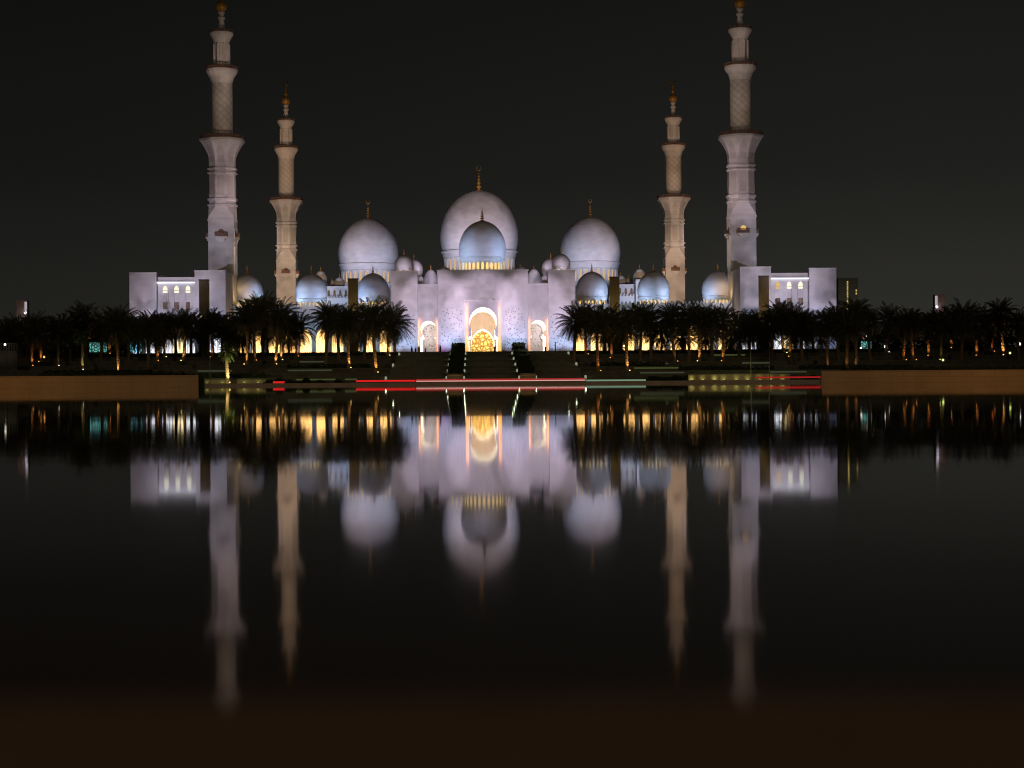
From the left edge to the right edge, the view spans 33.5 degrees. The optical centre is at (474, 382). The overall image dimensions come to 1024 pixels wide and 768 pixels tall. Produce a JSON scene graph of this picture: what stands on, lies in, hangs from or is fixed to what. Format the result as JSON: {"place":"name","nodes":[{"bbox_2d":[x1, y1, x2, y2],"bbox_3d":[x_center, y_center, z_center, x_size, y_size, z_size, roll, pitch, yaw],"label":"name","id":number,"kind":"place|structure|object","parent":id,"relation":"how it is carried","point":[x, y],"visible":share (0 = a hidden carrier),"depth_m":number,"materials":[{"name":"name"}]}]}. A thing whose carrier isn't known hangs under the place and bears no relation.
{"place":"outdoors","nodes":[
{"label":"outdoors","id":0,"kind":"place"},
{"bbox_2d":[0,372,387,377],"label":"terrace wall","id":1,"kind":"structure","parent":0,"point":[289,375],"depth_m":361.65,"materials":[{"name":"stone"}]},
{"bbox_2d":[0,368,390,374],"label":"terrace wall","id":2,"kind":"structure","parent":0,"point":[218,371],"depth_m":373.65,"materials":[{"name":"stone"}]},
{"bbox_2d":[199,377,204,386],"bbox_3d":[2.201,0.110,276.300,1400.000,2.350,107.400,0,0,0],"label":"garden platform ground","id":3,"kind":"structure","parent":0,"point":[201,381],"depth_m":222.60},
{"bbox_2d":[841,365,1023,370],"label":"hedge","id":4,"kind":"object","parent":3,"relation":"on","point":[958,367],"visible":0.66,"depth_m":226.05,"materials":[{"name":"green plant"}]},
{"bbox_2d":[18,363,391,369],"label":"terrace wall","id":5,"kind":"structure","parent":0,"point":[239,366],"depth_m":385.65,"materials":[{"name":"stone"}]},
{"bbox_2d":[18,359,395,365],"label":"terrace wall","id":6,"kind":"structure","parent":0,"point":[234,362],"depth_m":397.65,"materials":[{"name":"stone"}]},
{"bbox_2d":[18,355,397,361],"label":"terrace wall","id":7,"kind":"structure","parent":0,"point":[208,359],"depth_m":409.65,"materials":[{"name":"stone"}]},
{"bbox_2d":[205,377,384,382],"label":"terrace wall","id":8,"kind":"structure","parent":0,"point":[342,379],"depth_m":349.65,"materials":[{"name":"stone"}]},
{"bbox_2d":[316,166,644,304],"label":"prayer hall","id":9,"kind":"structure","parent":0,"point":[367,244],"depth_m":704.58,"materials":[{"name":"white stone"}]},
{"bbox_2d":[386,351,586,382],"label":"staircase","id":10,"kind":"structure","parent":0,"point":[479,365],"depth_m":379.65,"materials":[{"name":"stone"}]},
{"bbox_2d":[0,382,1023,699],"bbox_3d":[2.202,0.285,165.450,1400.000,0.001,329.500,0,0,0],"label":"water","id":11,"kind":"structure","parent":0,"point":[492,540],"depth_m":3.23,"materials":[{"name":"black liquid"}]},
{"bbox_2d":[0,375,198,388],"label":"pool wall","id":12,"kind":"structure","parent":11,"relation":"in","point":[143,381],"depth_m":221.95,"materials":[{"name":"brown stone"}]},
{"bbox_2d":[0,693,1023,767],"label":"stone ledge","id":13,"kind":"object","parent":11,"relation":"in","point":[873,731],"depth_m":0.89,"materials":[{"name":"brown stone"}]},
{"bbox_2d":[821,369,1023,382],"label":"pool wall","id":14,"kind":"structure","parent":11,"relation":"in","point":[878,376],"depth_m":221.95,"materials":[{"name":"brown stone"}]},
{"bbox_2d":[0,0,1023,353],"label":"sky","id":15,"kind":"structure","parent":0,"point":[889,156],"materials":[{"name":"black"}]},
{"bbox_2d":[587,374,820,380],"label":"terrace wall","id":16,"kind":"structure","parent":0,"point":[623,377],"depth_m":349.65,"materials":[{"name":"stone"}]},
{"bbox_2d":[687,373,789,380],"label":"garden wall","id":17,"kind":"structure","parent":0,"point":[753,376],"depth_m":347.00,"materials":[{"name":"green stone"}]},
{"bbox_2d":[570,351,1023,357],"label":"terrace wall","id":18,"kind":"structure","parent":0,"point":[796,354],"depth_m":409.65,"materials":[{"name":"stone"}]},
{"bbox_2d":[576,355,1023,361],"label":"terrace wall","id":19,"kind":"structure","parent":0,"point":[822,358],"depth_m":397.65,"materials":[{"name":"stone"}]},
{"bbox_2d":[578,359,1023,366],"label":"terrace wall","id":20,"kind":"structure","parent":0,"point":[842,362],"depth_m":385.65,"materials":[{"name":"stone"}]},
{"bbox_2d":[579,364,1023,371],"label":"terrace wall","id":21,"kind":"structure","parent":0,"point":[668,368],"depth_m":373.65,"materials":[{"name":"stone"}]},
{"bbox_2d":[582,368,1022,375],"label":"terrace wall","id":22,"kind":"structure","parent":0,"point":[604,373],"depth_m":361.65,"materials":[{"name":"stone"}]},
{"bbox_2d":[836,278,857,344],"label":"office tower","id":23,"kind":"structure","parent":0,"point":[847,287],"depth_m":820.00,"materials":[{"name":"black"}]},
{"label":"pavement","id":24,"kind":"structure","parent":0,"visible":0},
{"bbox_2d":[129,270,237,353],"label":"corner building","id":25,"kind":"structure","parent":24,"relation":"on","point":[150,292],"depth_m":440.00,"materials":[{"name":"white stone"}]},
{"bbox_2d":[199,0,244,275],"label":"minaret","id":26,"kind":"object","parent":25,"relation":"on","point":[222,145],"visible":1,"depth_m":456.09,"materials":[{"name":"white stone"}]},
{"bbox_2d":[233,267,390,352],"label":"arcade","id":27,"kind":"object","parent":24,"relation":"on","point":[311,289],"visible":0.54,"depth_m":459.49,"materials":[{"name":"white stone"}]},
{"bbox_2d":[390,211,575,351],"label":"entrance gate","id":28,"kind":"structure","parent":24,"relation":"on","point":[482,299],"depth_m":438.00,"materials":[{"name":"white stone"}]},
{"bbox_2d":[416,378,584,381],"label":"light strip","id":29,"kind":"object","parent":24,"relation":"on","point":[500,380],"visible":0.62,"depth_m":332.95,"materials":[{"name":"plastic"}]},
{"bbox_2d":[575,263,731,350],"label":"arcade","id":30,"kind":"object","parent":24,"relation":"on","point":[653,287],"visible":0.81,"depth_m":459.42,"materials":[{"name":"white stone"}]},
{"bbox_2d":[726,266,836,348],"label":"corner building","id":31,"kind":"structure","parent":24,"relation":"on","point":[813,288],"depth_m":440.00,"materials":[{"name":"white stone"}]},
{"bbox_2d":[718,0,763,272],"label":"minaret","id":32,"kind":"object","parent":31,"relation":"on","point":[740,141],"visible":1,"depth_m":456.07,"materials":[{"name":"stone"}]},
{"bbox_3d":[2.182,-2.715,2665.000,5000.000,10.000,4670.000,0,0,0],"label":"ground","id":33,"kind":"structure","parent":0,"visible":0},
{"bbox_2d":[0,343,17,369],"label":"balustrade","id":34,"kind":"object","parent":33,"relation":"on","point":[8,359],"visible":0.98,"depth_m":380.00,"materials":[{"name":"stone"}]},
{"bbox_2d":[0,317,25,350],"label":"palm tree","id":35,"kind":"object","parent":33,"relation":"on","point":[6,326],"visible":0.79,"depth_m":391.99,"materials":[{"name":"green plant"}]},
{"bbox_2d":[0,312,31,357],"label":"palm tree","id":36,"kind":"object","parent":33,"relation":"on","point":[22,352],"visible":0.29,"depth_m":412.18,"materials":[{"name":"green plant"}]},
{"bbox_2d":[13,309,55,365],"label":"palm tree","id":37,"kind":"object","parent":33,"relation":"on","point":[36,324],"visible":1,"depth_m":388.58,"materials":[{"name":"green plant"}]},
{"bbox_2d":[37,313,78,365],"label":"palm tree","id":38,"kind":"object","parent":33,"relation":"on","point":[60,335],"visible":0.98,"depth_m":392.73,"materials":[{"name":"green plant"}]},
{"bbox_2d":[55,310,89,361],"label":"palm tree","id":39,"kind":"object","parent":33,"relation":"on","point":[78,324],"visible":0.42,"depth_m":405.60,"materials":[{"name":"green plant"}]},
{"bbox_2d":[72,329,93,369],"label":"palm tree","id":40,"kind":"object","parent":33,"relation":"on","point":[81,338],"visible":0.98,"depth_m":379.35,"materials":[{"name":"green plant"}]},
{"bbox_2d":[62,299,104,357],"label":"palm tree","id":41,"kind":"object","parent":33,"relation":"on","point":[85,312],"visible":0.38,"depth_m":413.18,"materials":[{"name":"green plant"}]},
{"bbox_2d":[82,307,114,360],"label":"palm tree","id":42,"kind":"object","parent":33,"relation":"on","point":[98,333],"visible":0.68,"depth_m":404.88,"materials":[{"name":"green plant"}]},
{"bbox_2d":[39,370,185,375],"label":"hedge","id":43,"kind":"object","parent":33,"relation":"on","point":[159,372],"visible":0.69,"depth_m":226.06,"materials":[{"name":"green plant"}]},
{"bbox_2d":[91,302,138,369],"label":"palm tree","id":44,"kind":"object","parent":33,"relation":"on","point":[119,329],"visible":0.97,"depth_m":369.21,"materials":[{"name":"green plant"}]},
{"bbox_2d":[74,352,199,357],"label":"hedge","id":45,"kind":"object","parent":33,"relation":"on","point":[90,355],"visible":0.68,"depth_m":416.12,"materials":[{"name":"green plant"}]},
{"bbox_2d":[126,310,169,369],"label":"palm tree","id":46,"kind":"object","parent":33,"relation":"on","point":[147,331],"visible":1,"depth_m":367.18,"materials":[{"name":"green plant"}]},
{"bbox_2d":[134,309,177,360],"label":"palm tree","id":47,"kind":"object","parent":33,"relation":"on","point":[162,319],"visible":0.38,"depth_m":401.25,"materials":[{"name":"green plant"}]},
{"bbox_2d":[165,308,204,360],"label":"palm tree","id":48,"kind":"object","parent":33,"relation":"on","point":[184,327],"visible":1,"depth_m":401.60,"materials":[{"name":"green plant"}]},
{"bbox_2d":[176,308,212,354],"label":"palm tree","id":49,"kind":"object","parent":33,"relation":"on","point":[190,343],"visible":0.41,"depth_m":417.31,"materials":[{"name":"green plant"}]},
{"bbox_2d":[181,317,220,356],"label":"palm tree","id":50,"kind":"object","parent":33,"relation":"on","point":[201,346],"visible":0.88,"depth_m":419.68,"materials":[{"name":"green plant"}]},
{"bbox_2d":[198,279,210,352],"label":"light pillar","id":51,"kind":"structure","parent":33,"relation":"on","point":[204,302],"depth_m":425.40,"materials":[{"name":"brown metal"}]},
{"bbox_2d":[20,352,397,357],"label":"terrace wall","id":52,"kind":"structure","parent":33,"relation":"on","point":[66,355],"depth_m":421.65,"materials":[{"name":"stone"}]},
{"bbox_2d":[197,307,227,356],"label":"palm tree","id":53,"kind":"object","parent":33,"relation":"on","point":[212,317],"visible":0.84,"depth_m":420.42,"materials":[{"name":"green plant"}]},
{"bbox_2d":[179,372,265,377],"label":"hedge","id":54,"kind":"object","parent":33,"relation":"on","point":[239,375],"visible":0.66,"depth_m":353.12,"materials":[{"name":"green plant"}]},
{"bbox_2d":[215,342,238,383],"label":"palm tree","id":55,"kind":"object","parent":33,"relation":"on","point":[226,351],"visible":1,"depth_m":339.61,"materials":[{"name":"green plant"}]},
{"bbox_2d":[212,314,251,356],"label":"palm tree","id":56,"kind":"object","parent":33,"relation":"on","point":[231,337],"visible":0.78,"depth_m":414.69,"materials":[{"name":"green plant"}]},
{"bbox_2d":[205,379,266,383],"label":"garden wall","id":57,"kind":"structure","parent":33,"relation":"on","point":[232,381],"depth_m":347.00,"materials":[{"name":"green stone"}]},
{"bbox_2d":[226,301,267,363],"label":"palm tree","id":58,"kind":"object","parent":33,"relation":"on","point":[248,323],"visible":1,"depth_m":390.12,"materials":[{"name":"green plant"}]},
{"bbox_2d":[234,296,270,359],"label":"palm tree","id":59,"kind":"object","parent":33,"relation":"on","point":[258,302],"visible":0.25,"depth_m":405.40,"materials":[{"name":"green plant"}]},
{"bbox_2d":[246,290,282,355],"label":"palm tree","id":60,"kind":"object","parent":33,"relation":"on","point":[261,334],"visible":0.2,"depth_m":415.55,"materials":[{"name":"green plant"}]},
{"bbox_2d":[256,295,302,363],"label":"palm tree","id":61,"kind":"object","parent":33,"relation":"on","point":[277,323],"visible":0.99,"depth_m":391.39,"materials":[{"name":"green plant"}]},
{"bbox_2d":[262,313,299,359],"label":"palm tree","id":62,"kind":"object","parent":33,"relation":"on","point":[281,344],"visible":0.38,"depth_m":400.61,"materials":[{"name":"green plant"}]},
{"bbox_2d":[270,81,302,305],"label":"minaret","id":63,"kind":"object","parent":33,"relation":"on","point":[286,205],"visible":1,"depth_m":610.01,"materials":[{"name":"stone"}]},
{"bbox_2d":[284,309,315,355],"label":"palm tree","id":64,"kind":"object","parent":33,"relation":"on","point":[298,339],"visible":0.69,"depth_m":417.50,"materials":[{"name":"green plant"}]},
{"bbox_2d":[306,300,344,363],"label":"palm tree","id":65,"kind":"object","parent":33,"relation":"on","point":[326,312],"visible":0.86,"depth_m":393.79,"materials":[{"name":"green plant"}]},
{"bbox_2d":[313,302,356,359],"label":"palm tree","id":66,"kind":"object","parent":33,"relation":"on","point":[337,342],"visible":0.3,"depth_m":401.64,"materials":[{"name":"green plant"}]},
{"bbox_2d":[325,304,364,367],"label":"palm tree","id":67,"kind":"object","parent":33,"relation":"on","point":[342,316],"visible":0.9,"depth_m":377.72,"materials":[{"name":"green plant"}]},
{"bbox_2d":[303,351,391,355],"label":"hedge","id":68,"kind":"object","parent":33,"relation":"on","point":[345,354],"visible":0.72,"depth_m":416.15,"materials":[{"name":"green plant"}]},
{"bbox_2d":[348,278,359,351],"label":"light pillar","id":69,"kind":"structure","parent":33,"relation":"on","point":[352,290],"depth_m":425.40,"materials":[{"name":"brown metal"}]},
{"bbox_2d":[351,295,397,372],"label":"palm tree","id":70,"kind":"object","parent":33,"relation":"on","point":[374,326],"visible":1,"depth_m":367.77,"materials":[{"name":"green plant"}]},
{"bbox_2d":[374,297,415,355],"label":"palm tree","id":71,"kind":"object","parent":33,"relation":"on","point":[394,334],"visible":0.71,"depth_m":412.92,"materials":[{"name":"green plant"}]},
{"bbox_2d":[447,342,465,378],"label":"stair planter","id":72,"kind":"object","parent":33,"relation":"on","point":[455,367],"visible":1,"depth_m":368.35,"materials":[{"name":"stone"}]},
{"bbox_2d":[205,380,820,385],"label":"quay edge","id":73,"kind":"object","parent":33,"relation":"on","point":[544,382],"visible":0.11,"depth_m":329.60,"materials":[{"name":"stone"}]},
{"bbox_2d":[2,323,1023,353],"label":"trees","id":74,"kind":"object","parent":33,"relation":"on","point":[896,343],"visible":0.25,"depth_m":506.74,"materials":[{"name":"green plant"}]},
{"bbox_2d":[511,342,535,381],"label":"stair planter","id":75,"kind":"object","parent":33,"relation":"on","point":[524,365],"visible":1,"depth_m":368.35,"materials":[{"name":"stone"}]},
{"bbox_2d":[553,300,594,361],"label":"palm tree","id":76,"kind":"object","parent":33,"relation":"on","point":[573,327],"visible":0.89,"depth_m":391.95,"materials":[{"name":"green plant"}]},
{"bbox_2d":[574,300,620,370],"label":"palm tree","id":77,"kind":"object","parent":33,"relation":"on","point":[597,316],"visible":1,"depth_m":369.07,"materials":[{"name":"green plant"}]},
{"bbox_2d":[590,302,626,357],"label":"palm tree","id":78,"kind":"object","parent":33,"relation":"on","point":[611,344],"visible":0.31,"depth_m":404.26,"materials":[{"name":"green plant"}]},
{"bbox_2d":[609,276,621,349],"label":"light pillar","id":79,"kind":"structure","parent":33,"relation":"on","point":[614,293],"depth_m":425.40,"materials":[{"name":"brown metal"}]},
{"bbox_2d":[576,348,664,353],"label":"hedge","id":80,"kind":"object","parent":33,"relation":"on","point":[622,352],"visible":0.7,"depth_m":416.13,"materials":[{"name":"green plant"}]},
{"bbox_2d":[603,304,648,370],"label":"palm tree","id":81,"kind":"object","parent":33,"relation":"on","point":[626,319],"visible":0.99,"depth_m":367.20,"materials":[{"name":"green plant"}]},
{"bbox_2d":[617,301,658,361],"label":"palm tree","id":82,"kind":"object","parent":33,"relation":"on","point":[647,311],"visible":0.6,"depth_m":388.85,"materials":[{"name":"green plant"}]},
{"bbox_2d":[628,302,667,357],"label":"palm tree","id":83,"kind":"object","parent":33,"relation":"on","point":[650,339],"visible":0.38,"depth_m":404.23,"materials":[{"name":"green plant"}]},
{"bbox_2d":[651,301,692,361],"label":"palm tree","id":84,"kind":"object","parent":33,"relation":"on","point":[670,323],"visible":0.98,"depth_m":389.61,"materials":[{"name":"green plant"}]},
{"bbox_2d":[657,78,690,303],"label":"minaret","id":85,"kind":"object","parent":33,"relation":"on","point":[673,202],"visible":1,"depth_m":610.02,"materials":[{"name":"stone"}]},
{"bbox_2d":[663,321,698,353],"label":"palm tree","id":86,"kind":"object","parent":33,"relation":"on","point":[682,344],"visible":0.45,"depth_m":417.27,"materials":[{"name":"green plant"}]},
{"bbox_2d":[675,299,707,360],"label":"palm tree","id":87,"kind":"object","parent":33,"relation":"on","point":[692,308],"visible":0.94,"depth_m":389.94,"materials":[{"name":"green plant"}]},
{"bbox_2d":[678,302,726,360],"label":"palm tree","id":88,"kind":"object","parent":33,"relation":"on","point":[706,316],"visible":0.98,"depth_m":388.51,"materials":[{"name":"green plant"}]},
{"bbox_2d":[702,303,743,360],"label":"palm tree","id":89,"kind":"object","parent":33,"relation":"on","point":[722,327],"visible":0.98,"depth_m":389.02,"materials":[{"name":"green plant"}]},
{"bbox_2d":[725,308,760,356],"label":"palm tree","id":90,"kind":"object","parent":33,"relation":"on","point":[741,335],"visible":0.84,"depth_m":402.33,"materials":[{"name":"green plant"}]},
{"bbox_2d":[758,275,768,348],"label":"light pillar","id":91,"kind":"structure","parent":33,"relation":"on","point":[763,290],"depth_m":425.40,"materials":[{"name":"brown metal"}]},
{"bbox_2d":[752,306,788,356],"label":"palm tree","id":92,"kind":"object","parent":33,"relation":"on","point":[772,331],"visible":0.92,"depth_m":404.56,"materials":[{"name":"green plant"}]},
{"bbox_2d":[769,302,804,356],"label":"palm tree","id":93,"kind":"object","parent":33,"relation":"on","point":[784,313],"visible":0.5,"depth_m":402.30,"materials":[{"name":"green plant"}]},
{"bbox_2d":[570,348,1023,353],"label":"terrace wall","id":94,"kind":"structure","parent":33,"relation":"on","point":[925,350],"depth_m":421.65,"materials":[{"name":"stone"}]},
{"bbox_2d":[783,306,821,360],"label":"palm tree","id":95,"kind":"object","parent":33,"relation":"on","point":[800,321],"visible":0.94,"depth_m":393.28,"materials":[{"name":"green plant"}]},
{"bbox_2d":[805,306,838,366],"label":"palm tree","id":96,"kind":"object","parent":33,"relation":"on","point":[826,328],"visible":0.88,"depth_m":370.45,"materials":[{"name":"green plant"}]},
{"bbox_2d":[805,323,840,352],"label":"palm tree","id":97,"kind":"object","parent":33,"relation":"on","point":[819,347],"visible":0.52,"depth_m":413.39,"materials":[{"name":"green plant"}]},
{"bbox_2d":[828,308,867,368],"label":"palm tree","id":98,"kind":"object","parent":33,"relation":"on","point":[846,320],"visible":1,"depth_m":365.12,"materials":[{"name":"green plant"}]},
{"bbox_2d":[833,296,878,365],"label":"palm tree","id":99,"kind":"object","parent":33,"relation":"on","point":[856,305],"visible":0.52,"depth_m":369.05,"materials":[{"name":"green plant"}]},
{"bbox_2d":[858,307,888,359],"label":"palm tree","id":100,"kind":"object","parent":33,"relation":"on","point":[874,325],"visible":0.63,"depth_m":393.44,"materials":[{"name":"green plant"}]},
{"bbox_2d":[875,300,906,351],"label":"palm tree","id":101,"kind":"object","parent":33,"relation":"on","point":[888,331],"visible":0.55,"depth_m":413.69,"materials":[{"name":"green plant"}]},
{"bbox_2d":[885,305,922,359],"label":"palm tree","id":102,"kind":"object","parent":33,"relation":"on","point":[903,340],"visible":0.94,"depth_m":394.03,"materials":[{"name":"green plant"}]},
{"bbox_2d":[888,307,932,359],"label":"palm tree","id":103,"kind":"object","parent":33,"relation":"on","point":[915,321],"visible":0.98,"depth_m":392.54,"materials":[{"name":"green plant"}]},
{"bbox_2d":[916,305,962,359],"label":"palm tree","id":104,"kind":"object","parent":33,"relation":"on","point":[940,335],"visible":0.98,"depth_m":391.64,"materials":[{"name":"green plant"}]},
{"bbox_2d":[941,297,987,359],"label":"palm tree","id":105,"kind":"object","parent":33,"relation":"on","point":[964,331],"visible":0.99,"depth_m":390.58,"materials":[{"name":"green plant"}]},
{"bbox_2d":[952,303,995,354],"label":"palm tree","id":106,"kind":"object","parent":33,"relation":"on","point":[979,332],"visible":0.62,"depth_m":405.09,"materials":[{"name":"green plant"}]},
{"bbox_2d":[981,297,1019,354],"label":"palm tree","id":107,"kind":"object","parent":33,"relation":"on","point":[997,314],"visible":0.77,"depth_m":401.70,"materials":[{"name":"green plant"}]},
{"bbox_2d":[996,307,1023,358],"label":"palm tree","id":108,"kind":"object","parent":33,"relation":"on","point":[1018,328],"visible":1,"depth_m":391.58,"materials":[{"name":"green plant"}]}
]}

